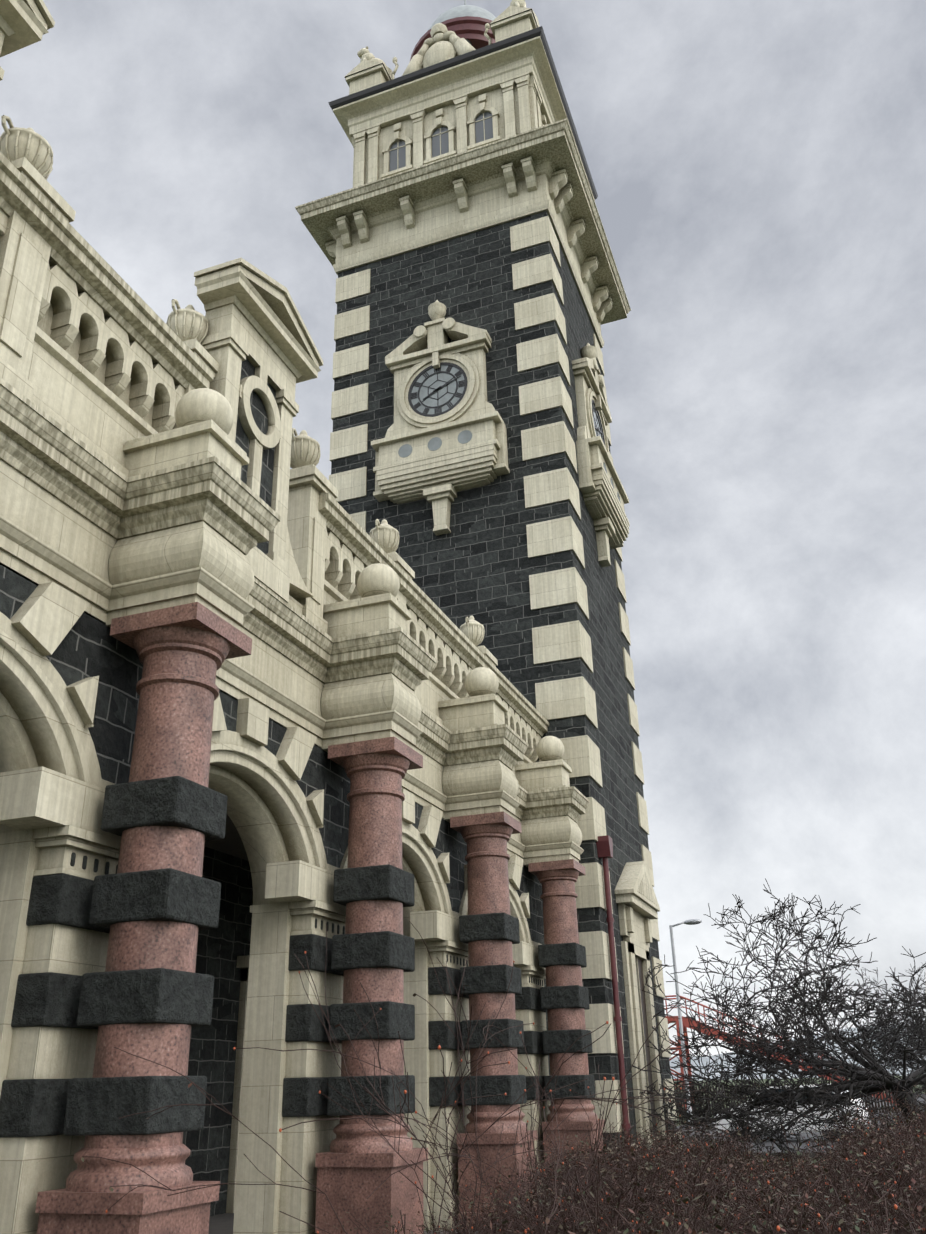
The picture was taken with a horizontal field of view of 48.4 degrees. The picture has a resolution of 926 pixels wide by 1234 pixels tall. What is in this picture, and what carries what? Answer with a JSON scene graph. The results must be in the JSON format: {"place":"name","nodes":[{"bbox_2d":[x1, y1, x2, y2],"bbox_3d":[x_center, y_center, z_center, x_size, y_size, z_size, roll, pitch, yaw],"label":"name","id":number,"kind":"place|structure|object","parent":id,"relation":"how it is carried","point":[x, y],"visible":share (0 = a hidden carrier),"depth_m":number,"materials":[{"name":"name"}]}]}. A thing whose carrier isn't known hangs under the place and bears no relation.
{"place":"outdoors","nodes":[
{"label":"outdoors","id":0,"kind":"place"},
{"bbox_2d":[0,565,551,1104],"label":"arcade wall","id":1,"kind":"structure","parent":0,"point":[88,647],"depth_m":8.86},
{"bbox_2d":[208,1185,639,1233],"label":"ground","id":2,"kind":"structure","parent":0,"point":[222,1223],"depth_m":14.13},
{"bbox_2d":[0,582,549,1233],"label":"stone arches","id":3,"kind":"structure","parent":2,"relation":"on","point":[52,788],"depth_m":10.27,"materials":[{"name":"beige stone"}]},
{"bbox_2d":[204,813,247,860],"bbox_3d":[-4.751,0.620,11.529,4.150,1.480,23.920,-10,-26,18],"label":"archway interior","id":4,"kind":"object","parent":3,"relation":"on","point":[230,843],"depth_m":16.35,"materials":[{"name":"paint"}]},
{"bbox_2d":[0,852,548,1137],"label":"dark stone blocks","id":5,"kind":"structure","parent":3,"relation":"attached to","point":[32,1107],"depth_m":7.78,"materials":[{"name":"black stone"}]},
{"bbox_2d":[35,602,604,1233],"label":"columns","id":6,"kind":"structure","parent":2,"relation":"on","point":[185,652],"depth_m":9.89,"materials":[{"name":"pink stone"}]},
{"bbox_2d":[0,419,583,867],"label":"entablature","id":7,"kind":"structure","parent":6,"relation":"on","point":[46,537],"depth_m":10.40,"materials":[{"name":"beige stone"}]},
{"bbox_2d":[0,377,588,822],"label":"cornice","id":8,"kind":"structure","parent":7,"relation":"on","point":[46,451],"depth_m":9.12,"materials":[{"name":"beige stone"}]},
{"bbox_2d":[235,358,275,554],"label":"window panes","id":9,"kind":"structure","parent":8,"relation":"on","point":[260,418],"depth_m":11.59,"materials":[{"name":"black glass"}]},
{"bbox_2d":[0,0,540,783],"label":"parapet","id":10,"kind":"structure","parent":8,"relation":"on","point":[74,362],"depth_m":11.05,"materials":[{"name":"beige stone"}]},
{"bbox_2d":[0,115,484,645],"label":"stone urns","id":11,"kind":"object","parent":10,"relation":"attached to","point":[36,151],"visible":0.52,"depth_m":11.17,"materials":[{"name":"beige stone"}]},
{"bbox_2d":[0,152,548,736],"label":"parapet coping","id":12,"kind":"object","parent":10,"relation":"on","point":[90,272],"visible":0.48,"depth_m":10.13,"materials":[{"name":"beige stone"}]},
{"bbox_2d":[175,388,563,760],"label":"ball finials","id":13,"kind":"object","parent":8,"relation":"on","point":[198,405],"visible":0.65,"depth_m":12.86,"materials":[{"name":"beige stone"}]},
{"bbox_2d":[63,776,595,1135],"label":"column bands","id":14,"kind":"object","parent":6,"relation":"attached to","point":[99,1106],"depth_m":7.98,"materials":[{"name":"black stone"}]},
{"bbox_2d":[0,0,925,1056],"label":"sky","id":15,"kind":"structure","parent":0,"point":[757,168],"materials":[{"name":"grey"}]},
{"bbox_2d":[635,957,656,1136],"bbox_3d":[3.747,8.989,21.456,0.030,3.650,1.240,-10,-26,18],"label":"tower door","id":16,"kind":"structure","parent":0,"point":[646,1036],"depth_m":21.86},
{"bbox_2d":[544,1075,924,1233],"bbox_3d":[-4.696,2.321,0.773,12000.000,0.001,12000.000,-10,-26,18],"label":"ground","id":17,"kind":"structure","parent":0,"point":[765,1080],"depth_m":161.97,"materials":[{"name":"grey plant"}]},
{"bbox_2d":[182,846,252,1215],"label":"station walls","id":18,"kind":"structure","parent":17,"relation":"on","point":[220,949],"depth_m":16.11,"materials":[{"name":"black stone"}]},
{"bbox_2d":[226,955,249,1212],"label":"pilaster","id":19,"kind":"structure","parent":18,"relation":"attached to","point":[243,963],"depth_m":16.17,"materials":[{"name":"beige stone"}]},
{"bbox_2d":[331,211,675,1146],"bbox_3d":[0.649,1.212,26.176,6.150,22.750,6.000,-10,-26,18],"label":"tower shaft","id":20,"kind":"object","parent":17,"relation":"on","point":[477,563],"visible":0.14,"depth_m":24.78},
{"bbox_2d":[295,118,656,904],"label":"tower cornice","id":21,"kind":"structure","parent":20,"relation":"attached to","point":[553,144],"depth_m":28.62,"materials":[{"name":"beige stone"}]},
{"bbox_2d":[325,36,681,1164],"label":"tower dressings","id":22,"kind":"structure","parent":17,"relation":"on","point":[513,90],"depth_m":26.24,"materials":[{"name":"beige stone"}]},
{"bbox_2d":[389,112,492,171],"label":"arched windows","id":23,"kind":"structure","parent":22,"relation":"attached to","point":[479,129],"depth_m":30.22,"materials":[{"name":"grey glass"}]},
{"bbox_2d":[392,23,490,78],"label":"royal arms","id":24,"kind":"object","parent":22,"relation":"on","point":[443,43],"visible":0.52,"depth_m":31.77},
{"bbox_2d":[345,0,539,94],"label":"pedestal","id":25,"kind":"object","parent":22,"relation":"on","point":[514,18],"depth_m":31.60,"materials":[{"name":"beige stone"}]},
{"bbox_2d":[410,16,495,60],"bbox_3d":[0.163,-18.329,35.034,4.000,0.870,4.000,-10,-26,18],"label":"cupola ring","id":26,"kind":"object","parent":22,"relation":"on","point":[472,29],"visible":0.15,"depth_m":33.34,"materials":[{"name":"red metal"}]},
{"bbox_2d":[428,0,495,29],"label":"dome","id":27,"kind":"structure","parent":26,"relation":"on","point":[464,10],"depth_m":34.19,"materials":[{"name":"grey metal"}]},
{"bbox_2d":[328,26,604,444],"bbox_3d":[0.384,-9.456,31.012,6.870,12.520,6.720,-10,-26,18],"label":"tower ironwork","id":28,"kind":"object","parent":22,"relation":"attached to","point":[451,62],"visible":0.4,"depth_m":30.26,"materials":[{"name":"metal"}]},
{"bbox_2d":[398,365,620,502],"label":"clock dials","id":29,"kind":"object","parent":22,"relation":"attached to","point":[435,443],"visible":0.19,"depth_m":25.92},
{"bbox_2d":[596,835,630,1154],"bbox_3d":[2.908,7.240,19.491,0.260,6.150,0.340,-10,-26,18],"label":"downpipe","id":30,"kind":"object","parent":22,"relation":"attached to","point":[604,844],"visible":0.92,"depth_m":19.70,"materials":[{"name":"red metal"}]},
{"bbox_2d":[81,921,925,1233],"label":"rose canes","id":31,"kind":"object","parent":17,"relation":"on","point":[610,1217],"visible":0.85,"depth_m":7.76,"materials":[{"name":"brown plant"}]},
{"bbox_2d":[105,951,924,1233],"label":"rose hips","id":32,"kind":"object","parent":31,"relation":"on","point":[679,1223],"visible":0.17,"depth_m":7.46,"materials":[{"name":"red plant"}]},
{"bbox_2d":[663,995,892,1108],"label":"footbridge stair","id":33,"kind":"object","parent":17,"relation":"on","point":[685,1023],"visible":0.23,"depth_m":57.21,"materials":[{"name":"red metal"}]},
{"bbox_2d":[631,878,925,1172],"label":"bare cherry tree","id":34,"kind":"object","parent":17,"relation":"on","point":[872,1077],"visible":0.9,"depth_m":20.07,"materials":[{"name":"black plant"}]},
{"bbox_2d":[746,1152,831,1157],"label":"kerb","id":35,"kind":"structure","parent":17,"relation":"on","point":[812,1154],"depth_m":23.30,"materials":[{"name":"grey concrete"}]},
{"bbox_2d":[842,964,925,1111],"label":"bare tree","id":36,"kind":"object","parent":17,"relation":"on","point":[882,1042],"visible":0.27,"depth_m":45.17,"materials":[{"name":"brown plant"}]},
{"bbox_2d":[669,1025,925,1080],"bbox_3d":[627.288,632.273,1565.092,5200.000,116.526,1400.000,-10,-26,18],"label":"hills","id":37,"kind":"structure","parent":0,"point":[705,1060],"depth_m":1264.80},
{"bbox_2d":[676,1094,925,1151],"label":"road","id":38,"kind":"structure","parent":0,"point":[793,1141],"depth_m":30.13,"materials":[{"name":"grey asphalt"}]},
{"bbox_2d":[669,922,694,1130],"bbox_3d":[8.018,14.520,36.895,0.666,7.029,0.244,-10,-26,18],"label":"lamp post","id":39,"kind":"object","parent":38,"relation":"on","point":[676,983],"visible":0.46,"depth_m":37.33,"materials":[{"name":"grey metal"}]},
{"bbox_2d":[684,919,701,924],"bbox_3d":[8.513,11.311,38.239,0.704,0.198,0.308,-10,-26,18],"label":"lamp head","id":40,"kind":"object","parent":39,"relation":"attached to","point":[692,922],"visible":1,"depth_m":38.14},
{"bbox_2d":[714,1085,868,1131],"bbox_3d":[9.485,14.259,29.966,4.092,1.209,1.750,-14,-27,25],"label":"car body","id":41,"kind":"object","parent":38,"relation":"on","point":[724,1121],"visible":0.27,"depth_m":29.03,"materials":[{"name":"silver metal"}]},
{"bbox_2d":[729,1118,849,1141],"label":"car wheels","id":42,"kind":"object","parent":41,"relation":"attached to","point":[761,1132],"visible":0.06,"depth_m":28.61,"materials":[{"name":"black rubber"}]},
{"bbox_2d":[757,1087,854,1104],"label":"car windows","id":43,"kind":"structure","parent":41,"relation":"attached to","point":[779,1090],"depth_m":29.20,"materials":[{"name":"black glass"}]},
{"bbox_2d":[674,1081,912,1115],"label":"picket fence","id":44,"kind":"object","parent":38,"relation":"on","point":[785,1085],"visible":0.1,"depth_m":51.27,"materials":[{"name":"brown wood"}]}
]}

